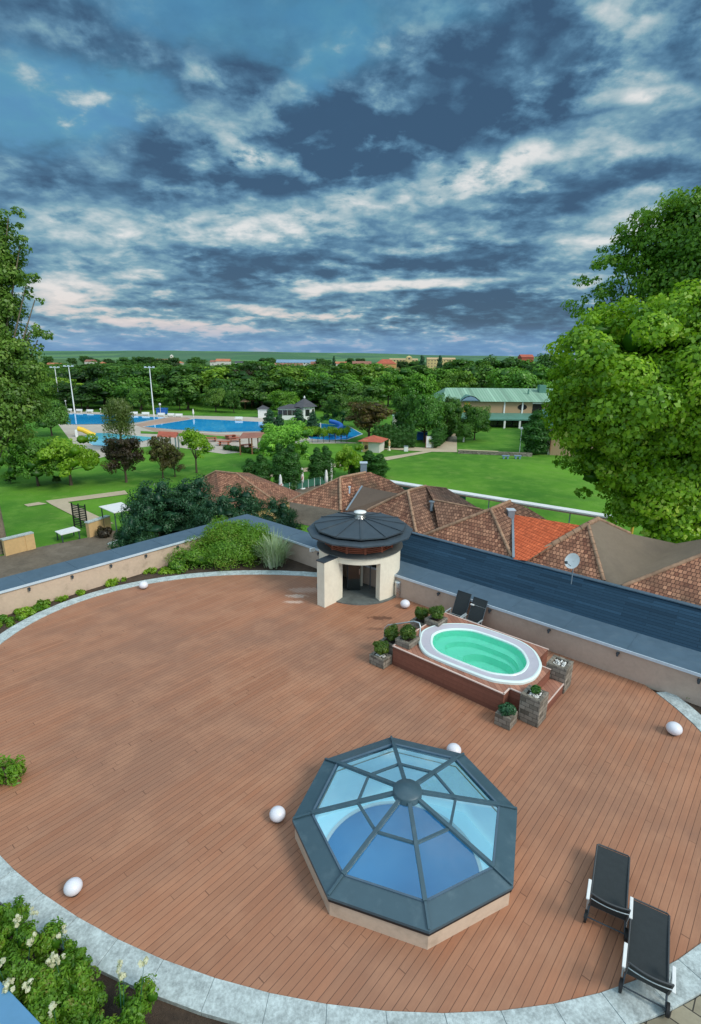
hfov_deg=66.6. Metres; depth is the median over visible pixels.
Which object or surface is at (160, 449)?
copper tree
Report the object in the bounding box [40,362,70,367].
forest tree
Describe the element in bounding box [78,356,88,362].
forest tree
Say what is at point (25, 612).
bed plant
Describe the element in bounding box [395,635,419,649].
stone planter
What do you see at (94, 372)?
forest tree
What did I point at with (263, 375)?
forest tree
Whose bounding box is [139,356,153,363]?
forest tree
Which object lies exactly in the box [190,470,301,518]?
tiled roof house
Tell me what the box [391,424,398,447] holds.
thuja tree
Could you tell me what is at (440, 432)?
thuja tree
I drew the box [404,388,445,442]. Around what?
round tree
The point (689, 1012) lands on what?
paver area
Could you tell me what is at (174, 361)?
forest tree
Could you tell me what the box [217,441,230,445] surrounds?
picnic table
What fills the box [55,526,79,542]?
garden table
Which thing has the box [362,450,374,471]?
thuja tree
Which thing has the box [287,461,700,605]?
tiled roof building
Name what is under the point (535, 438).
thuja tree
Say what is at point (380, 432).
thuja tree
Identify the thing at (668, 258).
plane tree
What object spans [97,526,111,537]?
dark bush
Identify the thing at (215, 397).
round tree
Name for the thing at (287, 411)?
pool pavilion
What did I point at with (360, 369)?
forest tree
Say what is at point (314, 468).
thuja tree
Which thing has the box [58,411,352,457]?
paving
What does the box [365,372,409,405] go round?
forest tree
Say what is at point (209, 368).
forest tree
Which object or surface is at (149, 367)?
floodlight pole
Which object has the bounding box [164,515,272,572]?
spreading juniper
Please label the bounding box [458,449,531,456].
low wall
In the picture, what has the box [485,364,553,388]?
forest tree
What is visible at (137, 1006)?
flowering shrub
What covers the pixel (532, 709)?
stone planter
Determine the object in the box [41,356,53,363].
forest tree
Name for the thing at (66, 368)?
forest tree
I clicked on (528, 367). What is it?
forest tree
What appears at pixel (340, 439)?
wave pool rim
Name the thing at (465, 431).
round tree
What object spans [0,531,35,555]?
garden wall
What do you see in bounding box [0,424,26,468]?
round tree
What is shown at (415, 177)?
sky
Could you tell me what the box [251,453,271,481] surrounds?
thuja tree
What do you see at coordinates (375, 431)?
thuja tree
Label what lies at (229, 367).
forest tree
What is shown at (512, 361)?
forest tree
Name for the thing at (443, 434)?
thuja tree
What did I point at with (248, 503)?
yew tree
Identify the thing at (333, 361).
spruce tree
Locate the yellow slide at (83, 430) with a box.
[75,426,95,436]
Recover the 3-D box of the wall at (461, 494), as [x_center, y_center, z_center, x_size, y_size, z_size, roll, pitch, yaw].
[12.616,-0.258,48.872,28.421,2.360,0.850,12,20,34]
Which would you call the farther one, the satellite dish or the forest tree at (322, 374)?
the forest tree at (322, 374)
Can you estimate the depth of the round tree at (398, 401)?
97.09 m
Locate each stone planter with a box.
[369,651,391,668]
[380,637,394,657]
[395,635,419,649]
[410,617,425,628]
[424,614,447,626]
[494,710,517,730]
[518,684,548,727]
[546,655,573,693]
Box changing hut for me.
[257,405,268,417]
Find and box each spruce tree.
[259,409,278,431]
[275,414,286,430]
[292,408,306,435]
[306,411,319,435]
[331,356,335,366]
[418,355,425,366]
[435,355,442,368]
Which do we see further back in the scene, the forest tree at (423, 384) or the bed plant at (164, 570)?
the forest tree at (423, 384)
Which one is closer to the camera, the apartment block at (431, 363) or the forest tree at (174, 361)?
the forest tree at (174, 361)
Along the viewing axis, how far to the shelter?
81.66 m
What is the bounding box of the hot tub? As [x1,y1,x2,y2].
[392,612,563,712]
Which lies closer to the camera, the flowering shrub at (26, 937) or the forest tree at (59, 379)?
the flowering shrub at (26, 937)
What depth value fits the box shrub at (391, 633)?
18.20 m
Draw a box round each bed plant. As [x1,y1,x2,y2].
[0,614,23,627]
[0,754,27,787]
[13,606,36,618]
[27,599,50,611]
[54,595,68,602]
[76,589,85,595]
[105,577,126,586]
[143,567,157,574]
[158,565,187,574]
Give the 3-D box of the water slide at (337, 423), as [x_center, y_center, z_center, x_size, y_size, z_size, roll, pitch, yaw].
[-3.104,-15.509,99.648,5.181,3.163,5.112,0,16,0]
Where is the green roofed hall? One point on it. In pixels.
(513, 407)
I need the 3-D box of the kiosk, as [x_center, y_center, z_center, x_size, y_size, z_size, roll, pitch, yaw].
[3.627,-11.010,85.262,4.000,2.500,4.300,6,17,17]
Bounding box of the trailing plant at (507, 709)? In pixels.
[497,702,516,715]
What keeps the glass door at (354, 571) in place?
in the round tower
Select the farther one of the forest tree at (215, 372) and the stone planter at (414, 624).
the forest tree at (215, 372)
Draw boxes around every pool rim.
[144,419,255,431]
[308,423,361,439]
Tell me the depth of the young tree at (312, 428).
92.25 m
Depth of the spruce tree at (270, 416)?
97.96 m
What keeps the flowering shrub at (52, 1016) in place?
on the planting bed soil
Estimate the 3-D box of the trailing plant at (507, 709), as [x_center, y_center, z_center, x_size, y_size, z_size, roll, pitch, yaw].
[4.429,5.574,15.073,0.504,0.331,0.529,0,16,0]
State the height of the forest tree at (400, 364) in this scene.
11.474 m
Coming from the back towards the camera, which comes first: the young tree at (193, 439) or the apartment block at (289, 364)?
the apartment block at (289, 364)
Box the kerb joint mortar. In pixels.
[11,571,697,1023]
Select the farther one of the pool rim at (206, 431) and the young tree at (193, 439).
the pool rim at (206, 431)
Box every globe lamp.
[63,877,82,897]
[139,581,147,588]
[269,806,285,822]
[400,599,409,608]
[447,743,460,752]
[666,721,682,735]
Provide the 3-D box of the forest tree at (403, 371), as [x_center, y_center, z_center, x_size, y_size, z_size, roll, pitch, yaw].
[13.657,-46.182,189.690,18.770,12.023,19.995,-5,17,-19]
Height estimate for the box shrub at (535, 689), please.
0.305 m
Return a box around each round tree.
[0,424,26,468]
[0,435,60,485]
[3,475,16,482]
[33,398,71,435]
[34,379,60,402]
[52,475,61,481]
[66,388,92,409]
[126,386,151,412]
[165,390,191,409]
[202,387,226,411]
[223,388,242,412]
[254,417,313,460]
[266,390,299,409]
[319,392,361,423]
[389,390,413,426]
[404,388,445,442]
[440,399,464,440]
[443,394,461,421]
[456,421,473,437]
[461,402,491,439]
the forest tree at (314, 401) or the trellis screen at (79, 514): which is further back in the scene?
the forest tree at (314, 401)
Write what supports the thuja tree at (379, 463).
on the ground at (540, 479)
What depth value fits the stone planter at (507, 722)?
14.99 m
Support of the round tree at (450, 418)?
on the ground at (540, 479)
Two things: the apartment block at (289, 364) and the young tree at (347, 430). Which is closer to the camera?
the young tree at (347, 430)
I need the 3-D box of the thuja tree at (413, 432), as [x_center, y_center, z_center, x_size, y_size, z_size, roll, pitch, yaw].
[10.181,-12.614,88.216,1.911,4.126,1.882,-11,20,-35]
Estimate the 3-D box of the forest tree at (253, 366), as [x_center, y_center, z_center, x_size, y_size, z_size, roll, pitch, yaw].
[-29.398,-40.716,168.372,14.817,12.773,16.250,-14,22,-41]
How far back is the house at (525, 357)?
403.98 m
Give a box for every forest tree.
[32,370,90,402]
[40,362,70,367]
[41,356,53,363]
[41,368,70,374]
[44,377,83,406]
[46,380,110,408]
[54,367,81,370]
[66,358,76,364]
[69,368,87,382]
[70,361,131,368]
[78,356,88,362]
[84,365,127,382]
[85,365,106,403]
[94,374,148,401]
[100,365,168,406]
[103,359,114,363]
[111,377,169,409]
[116,357,129,362]
[117,361,136,366]
[129,366,162,386]
[130,356,139,364]
[131,361,179,366]
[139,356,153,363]
[144,364,173,368]
[151,368,168,388]
[152,359,164,363]
[152,364,208,393]
[155,363,193,388]
[167,357,180,365]
[167,374,203,409]
[186,359,207,365]
[189,367,238,404]
[191,363,236,370]
[201,363,223,367]
[208,377,243,407]
[213,365,235,370]
[223,361,282,366]
[223,368,272,404]
[231,361,270,367]
[237,362,279,402]
[238,378,279,405]
[257,358,269,363]
[258,367,313,391]
[268,357,275,363]
[270,364,289,371]
[272,363,313,369]
[278,376,304,398]
[298,375,351,405]
[305,364,339,370]
[305,370,332,400]
[306,377,333,407]
[308,368,328,375]
[315,360,327,365]
[318,369,350,378]
[333,373,376,386]
[338,383,386,403]
[342,363,389,384]
[345,358,354,363]
[365,363,383,368]
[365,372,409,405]
[383,365,416,398]
[396,361,407,369]
[401,372,440,396]
[405,362,417,367]
[411,365,427,375]
[424,367,458,391]
[437,370,479,390]
[439,358,495,369]
[457,361,510,387]
[483,354,522,368]
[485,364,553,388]
[491,359,535,368]
[524,365,551,388]
[530,353,568,388]
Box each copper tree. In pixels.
[100,436,145,482]
[146,435,175,478]
[163,447,184,476]
[233,369,255,404]
[345,401,395,436]
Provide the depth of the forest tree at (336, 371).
164.56 m
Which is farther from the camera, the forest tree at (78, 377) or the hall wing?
the forest tree at (78, 377)
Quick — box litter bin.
[394,580,400,597]
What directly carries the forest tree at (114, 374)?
on the ground at (540, 479)
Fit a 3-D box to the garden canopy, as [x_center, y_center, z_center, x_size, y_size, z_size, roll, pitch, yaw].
[-19.357,0.710,44.725,2.813,2.300,1.924,15,21,40]
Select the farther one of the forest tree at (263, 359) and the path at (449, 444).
the forest tree at (263, 359)
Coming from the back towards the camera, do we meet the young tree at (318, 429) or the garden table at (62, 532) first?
the young tree at (318, 429)
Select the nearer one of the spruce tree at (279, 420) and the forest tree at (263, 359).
the spruce tree at (279, 420)
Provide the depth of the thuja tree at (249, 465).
59.38 m
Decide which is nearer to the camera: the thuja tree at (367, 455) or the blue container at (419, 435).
the thuja tree at (367, 455)
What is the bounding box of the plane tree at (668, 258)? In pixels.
[560,185,700,326]
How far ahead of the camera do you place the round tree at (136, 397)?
136.25 m
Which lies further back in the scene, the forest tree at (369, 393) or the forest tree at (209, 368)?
the forest tree at (209, 368)
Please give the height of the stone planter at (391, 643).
0.619 m
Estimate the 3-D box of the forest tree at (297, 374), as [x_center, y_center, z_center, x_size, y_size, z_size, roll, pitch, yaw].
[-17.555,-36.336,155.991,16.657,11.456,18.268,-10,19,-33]
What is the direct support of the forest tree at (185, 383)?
on the ground at (540, 479)
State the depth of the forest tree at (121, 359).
480.75 m
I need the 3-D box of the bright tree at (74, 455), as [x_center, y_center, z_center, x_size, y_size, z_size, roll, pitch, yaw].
[-32.442,-5.864,60.920,7.974,5.786,8.144,10,19,29]
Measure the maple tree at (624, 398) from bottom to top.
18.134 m
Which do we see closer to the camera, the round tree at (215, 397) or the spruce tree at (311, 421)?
the spruce tree at (311, 421)
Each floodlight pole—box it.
[49,366,59,399]
[63,365,74,412]
[144,366,154,415]
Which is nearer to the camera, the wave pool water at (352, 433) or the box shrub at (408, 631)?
the box shrub at (408, 631)
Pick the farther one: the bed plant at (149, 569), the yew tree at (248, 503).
the yew tree at (248, 503)
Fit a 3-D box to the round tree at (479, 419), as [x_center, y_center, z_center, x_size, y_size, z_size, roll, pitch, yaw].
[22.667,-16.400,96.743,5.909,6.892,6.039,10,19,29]
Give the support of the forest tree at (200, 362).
on the ground at (540, 479)
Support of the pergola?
on the ground at (540, 479)
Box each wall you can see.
[0,514,246,614]
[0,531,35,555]
[0,982,39,1023]
[84,515,110,536]
[244,514,700,706]
[391,480,641,524]
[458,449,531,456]
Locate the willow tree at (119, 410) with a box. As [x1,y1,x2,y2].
[100,396,135,439]
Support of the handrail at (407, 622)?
on the terrace deck
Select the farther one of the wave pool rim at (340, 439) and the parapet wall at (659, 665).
the wave pool rim at (340, 439)
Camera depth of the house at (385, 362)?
453.58 m
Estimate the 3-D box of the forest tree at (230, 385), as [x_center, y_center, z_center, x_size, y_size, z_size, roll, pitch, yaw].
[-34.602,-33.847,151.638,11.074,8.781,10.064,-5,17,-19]
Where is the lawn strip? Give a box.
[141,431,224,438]
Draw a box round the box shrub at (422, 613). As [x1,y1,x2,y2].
[414,606,428,620]
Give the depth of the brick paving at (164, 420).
115.15 m
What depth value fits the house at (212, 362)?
598.04 m
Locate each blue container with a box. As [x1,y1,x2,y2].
[155,408,167,413]
[416,431,427,439]
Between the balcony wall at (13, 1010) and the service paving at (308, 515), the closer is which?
the balcony wall at (13, 1010)
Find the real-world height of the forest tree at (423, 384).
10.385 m
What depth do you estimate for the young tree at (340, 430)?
92.78 m
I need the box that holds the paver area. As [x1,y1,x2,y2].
[642,995,700,1023]
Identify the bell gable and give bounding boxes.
[406,356,411,364]
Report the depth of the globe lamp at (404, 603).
22.00 m
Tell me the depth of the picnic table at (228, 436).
95.75 m
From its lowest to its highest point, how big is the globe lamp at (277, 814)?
0.313 m
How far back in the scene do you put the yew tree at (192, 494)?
34.82 m
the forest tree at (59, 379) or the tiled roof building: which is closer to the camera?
the tiled roof building
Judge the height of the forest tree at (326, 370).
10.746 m
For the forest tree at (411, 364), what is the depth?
455.00 m
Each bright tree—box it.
[28,433,109,485]
[334,444,363,473]
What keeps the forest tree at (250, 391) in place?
on the ground at (540, 479)
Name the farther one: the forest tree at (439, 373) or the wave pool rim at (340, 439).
the forest tree at (439, 373)
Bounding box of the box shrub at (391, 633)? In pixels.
[384,623,399,640]
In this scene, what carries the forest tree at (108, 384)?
on the ground at (540, 479)
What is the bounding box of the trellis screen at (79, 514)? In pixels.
[71,502,86,527]
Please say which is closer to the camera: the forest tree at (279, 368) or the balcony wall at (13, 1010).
the balcony wall at (13, 1010)
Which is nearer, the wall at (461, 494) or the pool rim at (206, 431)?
the wall at (461, 494)
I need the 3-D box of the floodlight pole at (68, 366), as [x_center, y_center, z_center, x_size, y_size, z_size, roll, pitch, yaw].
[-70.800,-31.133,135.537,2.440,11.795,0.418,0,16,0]
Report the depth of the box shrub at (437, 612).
19.18 m
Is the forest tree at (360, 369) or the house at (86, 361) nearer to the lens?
the forest tree at (360, 369)
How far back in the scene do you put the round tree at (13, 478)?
61.92 m
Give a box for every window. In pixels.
[518,404,526,409]
[532,404,543,411]
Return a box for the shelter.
[157,431,179,449]
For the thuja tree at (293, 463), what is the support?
on the ground at (540, 479)
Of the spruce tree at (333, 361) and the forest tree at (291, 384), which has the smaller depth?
the forest tree at (291, 384)
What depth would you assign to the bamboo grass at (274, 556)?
26.07 m
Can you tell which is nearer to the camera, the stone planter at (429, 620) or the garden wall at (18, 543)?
the stone planter at (429, 620)
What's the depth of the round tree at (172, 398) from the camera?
142.86 m
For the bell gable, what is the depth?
516.50 m
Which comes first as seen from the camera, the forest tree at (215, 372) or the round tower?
the round tower
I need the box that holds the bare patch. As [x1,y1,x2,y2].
[24,502,45,505]
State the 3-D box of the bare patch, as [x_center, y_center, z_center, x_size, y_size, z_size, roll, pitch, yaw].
[-31.560,-0.800,53.518,1.268,0.001,1.732,16,22,42]
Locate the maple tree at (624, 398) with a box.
[541,278,700,543]
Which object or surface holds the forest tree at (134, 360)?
on the ground at (540, 479)
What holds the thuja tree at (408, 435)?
on the ground at (540, 479)
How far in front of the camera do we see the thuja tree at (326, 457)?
62.23 m
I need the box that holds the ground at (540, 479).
[0,359,679,1003]
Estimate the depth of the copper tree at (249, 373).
158.46 m
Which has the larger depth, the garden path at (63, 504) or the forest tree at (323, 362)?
the forest tree at (323, 362)
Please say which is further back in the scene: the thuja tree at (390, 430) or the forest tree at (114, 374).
the forest tree at (114, 374)
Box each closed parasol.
[300,468,304,488]
[325,470,327,482]
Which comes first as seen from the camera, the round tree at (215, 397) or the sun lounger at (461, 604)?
the sun lounger at (461, 604)
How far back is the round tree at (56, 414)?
95.69 m
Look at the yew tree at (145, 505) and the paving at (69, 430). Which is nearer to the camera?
the yew tree at (145, 505)
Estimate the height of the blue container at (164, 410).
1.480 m
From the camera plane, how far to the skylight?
12.15 m
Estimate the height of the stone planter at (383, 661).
0.339 m
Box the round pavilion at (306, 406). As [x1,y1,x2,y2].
[294,396,315,419]
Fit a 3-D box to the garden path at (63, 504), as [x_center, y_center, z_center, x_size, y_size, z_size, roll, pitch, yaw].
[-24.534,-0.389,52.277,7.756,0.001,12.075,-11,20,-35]
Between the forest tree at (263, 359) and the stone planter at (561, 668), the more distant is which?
the forest tree at (263, 359)
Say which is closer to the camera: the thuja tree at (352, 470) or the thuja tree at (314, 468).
the thuja tree at (314, 468)
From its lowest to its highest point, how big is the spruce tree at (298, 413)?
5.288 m
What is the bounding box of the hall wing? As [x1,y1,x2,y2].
[542,409,592,455]
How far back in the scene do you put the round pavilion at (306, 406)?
125.92 m
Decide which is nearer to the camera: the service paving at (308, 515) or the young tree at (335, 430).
the service paving at (308, 515)
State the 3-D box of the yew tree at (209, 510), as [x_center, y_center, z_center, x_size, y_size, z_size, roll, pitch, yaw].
[-8.499,1.862,33.816,6.408,6.527,5.512,-8,18,-27]
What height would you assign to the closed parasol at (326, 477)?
2.100 m
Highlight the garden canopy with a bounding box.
[99,502,128,532]
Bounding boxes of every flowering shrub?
[0,895,30,970]
[0,906,69,984]
[0,950,79,1016]
[21,951,107,1023]
[26,988,104,1023]
[49,925,92,983]
[74,956,158,1023]
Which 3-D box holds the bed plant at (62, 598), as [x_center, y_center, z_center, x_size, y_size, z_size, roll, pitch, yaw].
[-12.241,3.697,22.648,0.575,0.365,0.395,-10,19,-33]
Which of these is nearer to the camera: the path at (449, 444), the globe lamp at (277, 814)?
the globe lamp at (277, 814)
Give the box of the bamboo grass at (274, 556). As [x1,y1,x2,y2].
[252,531,294,568]
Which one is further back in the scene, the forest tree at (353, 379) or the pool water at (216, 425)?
the forest tree at (353, 379)
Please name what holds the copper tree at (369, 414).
on the ground at (540, 479)
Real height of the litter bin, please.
0.760 m
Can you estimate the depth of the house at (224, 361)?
598.02 m
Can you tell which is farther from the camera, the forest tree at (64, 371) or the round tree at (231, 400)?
the forest tree at (64, 371)
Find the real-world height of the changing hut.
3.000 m
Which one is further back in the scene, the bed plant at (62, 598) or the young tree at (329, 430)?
the young tree at (329, 430)
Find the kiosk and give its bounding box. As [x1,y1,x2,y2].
[359,435,387,452]
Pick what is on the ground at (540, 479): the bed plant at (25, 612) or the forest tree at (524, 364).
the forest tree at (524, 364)
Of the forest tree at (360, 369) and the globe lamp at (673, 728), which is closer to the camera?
the globe lamp at (673, 728)
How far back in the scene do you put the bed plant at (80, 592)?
23.24 m
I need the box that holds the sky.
[0,0,700,355]
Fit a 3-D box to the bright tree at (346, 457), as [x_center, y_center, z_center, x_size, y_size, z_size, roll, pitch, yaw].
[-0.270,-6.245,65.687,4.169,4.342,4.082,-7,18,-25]
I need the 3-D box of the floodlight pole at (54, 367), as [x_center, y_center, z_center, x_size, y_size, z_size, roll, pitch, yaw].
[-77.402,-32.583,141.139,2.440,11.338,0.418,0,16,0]
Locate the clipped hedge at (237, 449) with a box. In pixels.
[223,445,258,453]
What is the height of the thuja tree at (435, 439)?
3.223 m
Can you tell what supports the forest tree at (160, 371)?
on the ground at (540, 479)
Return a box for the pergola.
[238,432,264,454]
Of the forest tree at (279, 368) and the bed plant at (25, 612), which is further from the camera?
the forest tree at (279, 368)
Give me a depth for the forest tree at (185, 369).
158.97 m
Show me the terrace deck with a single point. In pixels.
(174, 743)
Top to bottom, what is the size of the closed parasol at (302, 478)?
2.450 m
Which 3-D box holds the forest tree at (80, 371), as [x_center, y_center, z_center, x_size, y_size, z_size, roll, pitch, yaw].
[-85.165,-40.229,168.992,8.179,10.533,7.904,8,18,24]
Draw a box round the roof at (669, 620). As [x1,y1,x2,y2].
[400,532,700,651]
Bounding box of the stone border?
[0,570,700,1023]
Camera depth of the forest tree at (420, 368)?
212.73 m
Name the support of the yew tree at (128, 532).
on the ground at (540, 479)
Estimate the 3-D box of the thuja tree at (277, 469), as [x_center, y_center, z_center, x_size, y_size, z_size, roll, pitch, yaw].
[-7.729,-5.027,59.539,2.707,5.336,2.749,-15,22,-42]
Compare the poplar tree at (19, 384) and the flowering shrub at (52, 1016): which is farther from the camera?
the poplar tree at (19, 384)
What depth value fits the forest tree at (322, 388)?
145.01 m
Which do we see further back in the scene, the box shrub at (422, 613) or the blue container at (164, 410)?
the blue container at (164, 410)
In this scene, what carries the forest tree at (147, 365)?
on the ground at (540, 479)
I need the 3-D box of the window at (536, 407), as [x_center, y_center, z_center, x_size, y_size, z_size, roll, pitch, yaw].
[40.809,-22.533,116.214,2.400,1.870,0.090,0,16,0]
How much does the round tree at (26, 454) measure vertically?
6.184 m
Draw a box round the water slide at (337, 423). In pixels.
[320,419,345,435]
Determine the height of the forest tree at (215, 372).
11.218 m
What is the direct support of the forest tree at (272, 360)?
on the ground at (540, 479)
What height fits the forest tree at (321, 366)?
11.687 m
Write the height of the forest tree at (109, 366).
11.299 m
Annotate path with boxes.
[47,490,127,522]
[384,434,456,459]
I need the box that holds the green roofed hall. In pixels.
[431,385,552,427]
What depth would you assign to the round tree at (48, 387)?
139.62 m
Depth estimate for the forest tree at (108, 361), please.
542.30 m
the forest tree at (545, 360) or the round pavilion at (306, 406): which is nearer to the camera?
the round pavilion at (306, 406)
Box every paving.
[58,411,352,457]
[135,417,239,441]
[289,484,340,525]
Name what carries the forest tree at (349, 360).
on the ground at (540, 479)
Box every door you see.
[348,565,360,589]
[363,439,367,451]
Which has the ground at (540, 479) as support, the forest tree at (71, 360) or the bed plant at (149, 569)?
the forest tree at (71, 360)
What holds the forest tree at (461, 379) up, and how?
on the ground at (540, 479)
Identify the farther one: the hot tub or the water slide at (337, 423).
the water slide at (337, 423)
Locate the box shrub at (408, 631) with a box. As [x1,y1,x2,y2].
[399,624,416,639]
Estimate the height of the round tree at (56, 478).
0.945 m
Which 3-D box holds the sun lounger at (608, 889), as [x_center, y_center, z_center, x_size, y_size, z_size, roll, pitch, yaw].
[4.952,7.033,10.159,0.755,0.894,1.786,9,18,28]
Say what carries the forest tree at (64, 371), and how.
on the ground at (540, 479)
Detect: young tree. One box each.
[178,426,214,472]
[308,426,315,436]
[315,426,320,436]
[319,427,327,442]
[326,426,332,441]
[332,427,338,442]
[338,428,343,437]
[342,426,350,435]
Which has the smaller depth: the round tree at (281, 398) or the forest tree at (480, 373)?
the round tree at (281, 398)
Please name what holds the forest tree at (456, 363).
on the ground at (540, 479)
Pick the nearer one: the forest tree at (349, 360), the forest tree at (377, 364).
the forest tree at (377, 364)
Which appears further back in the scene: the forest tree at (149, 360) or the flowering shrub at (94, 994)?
the forest tree at (149, 360)
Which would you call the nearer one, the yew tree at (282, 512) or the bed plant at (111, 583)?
the bed plant at (111, 583)
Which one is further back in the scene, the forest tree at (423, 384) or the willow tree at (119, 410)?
the forest tree at (423, 384)
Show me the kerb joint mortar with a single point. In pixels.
(325, 1023)
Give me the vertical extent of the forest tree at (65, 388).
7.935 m
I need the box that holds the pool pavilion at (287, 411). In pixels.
[277,404,301,419]
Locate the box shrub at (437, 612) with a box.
[429,605,444,618]
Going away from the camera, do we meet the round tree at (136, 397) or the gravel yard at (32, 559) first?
the gravel yard at (32, 559)
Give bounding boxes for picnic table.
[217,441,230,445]
[225,434,235,439]
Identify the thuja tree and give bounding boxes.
[241,458,256,474]
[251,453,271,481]
[269,443,289,485]
[281,442,303,489]
[306,447,324,479]
[321,445,335,480]
[349,453,362,473]
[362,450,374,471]
[368,454,390,477]
[372,425,379,436]
[378,425,383,437]
[382,423,389,447]
[387,424,393,447]
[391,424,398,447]
[395,425,401,447]
[400,424,407,447]
[405,425,411,447]
[410,423,416,447]
[429,429,441,447]
[436,428,443,445]
[440,427,446,443]
[519,410,553,454]
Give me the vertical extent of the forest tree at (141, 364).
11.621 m
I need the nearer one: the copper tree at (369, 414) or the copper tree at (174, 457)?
the copper tree at (174, 457)
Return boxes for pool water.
[68,413,164,423]
[86,433,150,445]
[145,419,265,431]
[309,424,360,439]
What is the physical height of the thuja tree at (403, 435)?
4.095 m
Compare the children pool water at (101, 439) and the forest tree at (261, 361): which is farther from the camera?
the forest tree at (261, 361)
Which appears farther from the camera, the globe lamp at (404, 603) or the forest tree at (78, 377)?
the forest tree at (78, 377)
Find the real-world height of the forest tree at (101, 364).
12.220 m
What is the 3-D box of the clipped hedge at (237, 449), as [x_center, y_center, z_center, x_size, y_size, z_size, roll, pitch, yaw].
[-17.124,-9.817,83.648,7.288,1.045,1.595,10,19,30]
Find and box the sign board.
[425,435,434,447]
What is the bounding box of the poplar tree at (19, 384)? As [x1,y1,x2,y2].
[0,206,56,554]
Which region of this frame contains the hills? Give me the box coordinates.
[20,351,538,362]
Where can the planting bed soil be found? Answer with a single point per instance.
(162, 1012)
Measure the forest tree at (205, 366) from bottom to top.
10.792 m
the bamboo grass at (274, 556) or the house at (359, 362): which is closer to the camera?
the bamboo grass at (274, 556)
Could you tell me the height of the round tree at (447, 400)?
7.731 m
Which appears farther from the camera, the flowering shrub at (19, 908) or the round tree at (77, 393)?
the round tree at (77, 393)
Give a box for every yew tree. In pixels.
[107,514,158,548]
[110,476,191,547]
[151,474,214,536]
[183,491,235,529]
[218,483,269,518]
[261,496,305,529]
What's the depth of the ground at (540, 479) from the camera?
67.30 m
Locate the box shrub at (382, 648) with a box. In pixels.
[372,640,388,654]
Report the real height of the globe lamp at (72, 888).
0.292 m
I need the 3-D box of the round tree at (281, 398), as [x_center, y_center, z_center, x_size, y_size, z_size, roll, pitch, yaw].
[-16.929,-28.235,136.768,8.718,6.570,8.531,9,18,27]
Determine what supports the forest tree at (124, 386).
on the ground at (540, 479)
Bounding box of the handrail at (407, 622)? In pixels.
[383,621,420,637]
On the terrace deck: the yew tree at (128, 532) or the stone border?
the stone border
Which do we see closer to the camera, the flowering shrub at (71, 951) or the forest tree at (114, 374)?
the flowering shrub at (71, 951)
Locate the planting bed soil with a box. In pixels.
[0,556,700,1023]
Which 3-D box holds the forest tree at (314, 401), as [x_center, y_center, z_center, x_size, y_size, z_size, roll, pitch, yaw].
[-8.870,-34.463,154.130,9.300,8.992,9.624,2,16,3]
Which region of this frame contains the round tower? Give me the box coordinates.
[307,510,412,607]
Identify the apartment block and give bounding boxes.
[274,363,302,365]
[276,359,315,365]
[389,358,417,370]
[426,358,454,369]
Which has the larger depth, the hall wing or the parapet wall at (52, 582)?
the hall wing
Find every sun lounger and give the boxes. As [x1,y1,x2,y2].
[445,590,471,618]
[461,597,487,624]
[583,844,632,941]
[618,898,675,1018]
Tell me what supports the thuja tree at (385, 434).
on the ground at (540, 479)
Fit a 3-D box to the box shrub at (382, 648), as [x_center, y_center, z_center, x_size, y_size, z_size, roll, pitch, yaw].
[1.030,4.609,17.980,0.586,0.577,0.487,0,16,0]
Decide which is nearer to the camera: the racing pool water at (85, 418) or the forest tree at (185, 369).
the racing pool water at (85, 418)
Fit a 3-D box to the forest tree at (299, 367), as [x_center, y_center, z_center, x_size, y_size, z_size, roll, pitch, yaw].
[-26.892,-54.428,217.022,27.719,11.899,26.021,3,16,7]
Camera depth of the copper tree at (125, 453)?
61.29 m
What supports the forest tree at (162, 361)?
on the ground at (540, 479)
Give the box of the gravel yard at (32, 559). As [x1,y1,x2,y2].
[0,530,114,577]
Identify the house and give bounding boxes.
[84,360,96,363]
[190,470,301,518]
[210,360,215,365]
[215,359,230,364]
[352,361,370,364]
[375,359,395,367]
[518,354,533,361]
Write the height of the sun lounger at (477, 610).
1.210 m
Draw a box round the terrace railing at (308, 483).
[283,477,331,489]
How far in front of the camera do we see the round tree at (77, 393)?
142.78 m
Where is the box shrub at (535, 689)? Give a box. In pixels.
[530,684,540,693]
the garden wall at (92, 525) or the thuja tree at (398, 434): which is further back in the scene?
the thuja tree at (398, 434)
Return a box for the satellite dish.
[564,553,579,583]
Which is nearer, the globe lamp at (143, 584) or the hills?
the globe lamp at (143, 584)
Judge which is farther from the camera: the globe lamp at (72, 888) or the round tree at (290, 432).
the round tree at (290, 432)
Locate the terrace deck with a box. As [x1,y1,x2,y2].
[0,575,700,1012]
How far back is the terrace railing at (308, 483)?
61.13 m
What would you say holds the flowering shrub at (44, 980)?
on the planting bed soil
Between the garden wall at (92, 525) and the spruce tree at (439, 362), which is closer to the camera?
the garden wall at (92, 525)
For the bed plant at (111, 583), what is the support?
on the planting bed soil
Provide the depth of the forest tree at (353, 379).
159.25 m
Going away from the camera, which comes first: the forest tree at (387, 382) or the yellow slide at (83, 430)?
the yellow slide at (83, 430)
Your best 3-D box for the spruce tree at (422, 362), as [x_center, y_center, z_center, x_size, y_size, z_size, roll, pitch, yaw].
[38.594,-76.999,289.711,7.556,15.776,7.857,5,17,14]
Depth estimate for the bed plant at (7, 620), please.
20.77 m

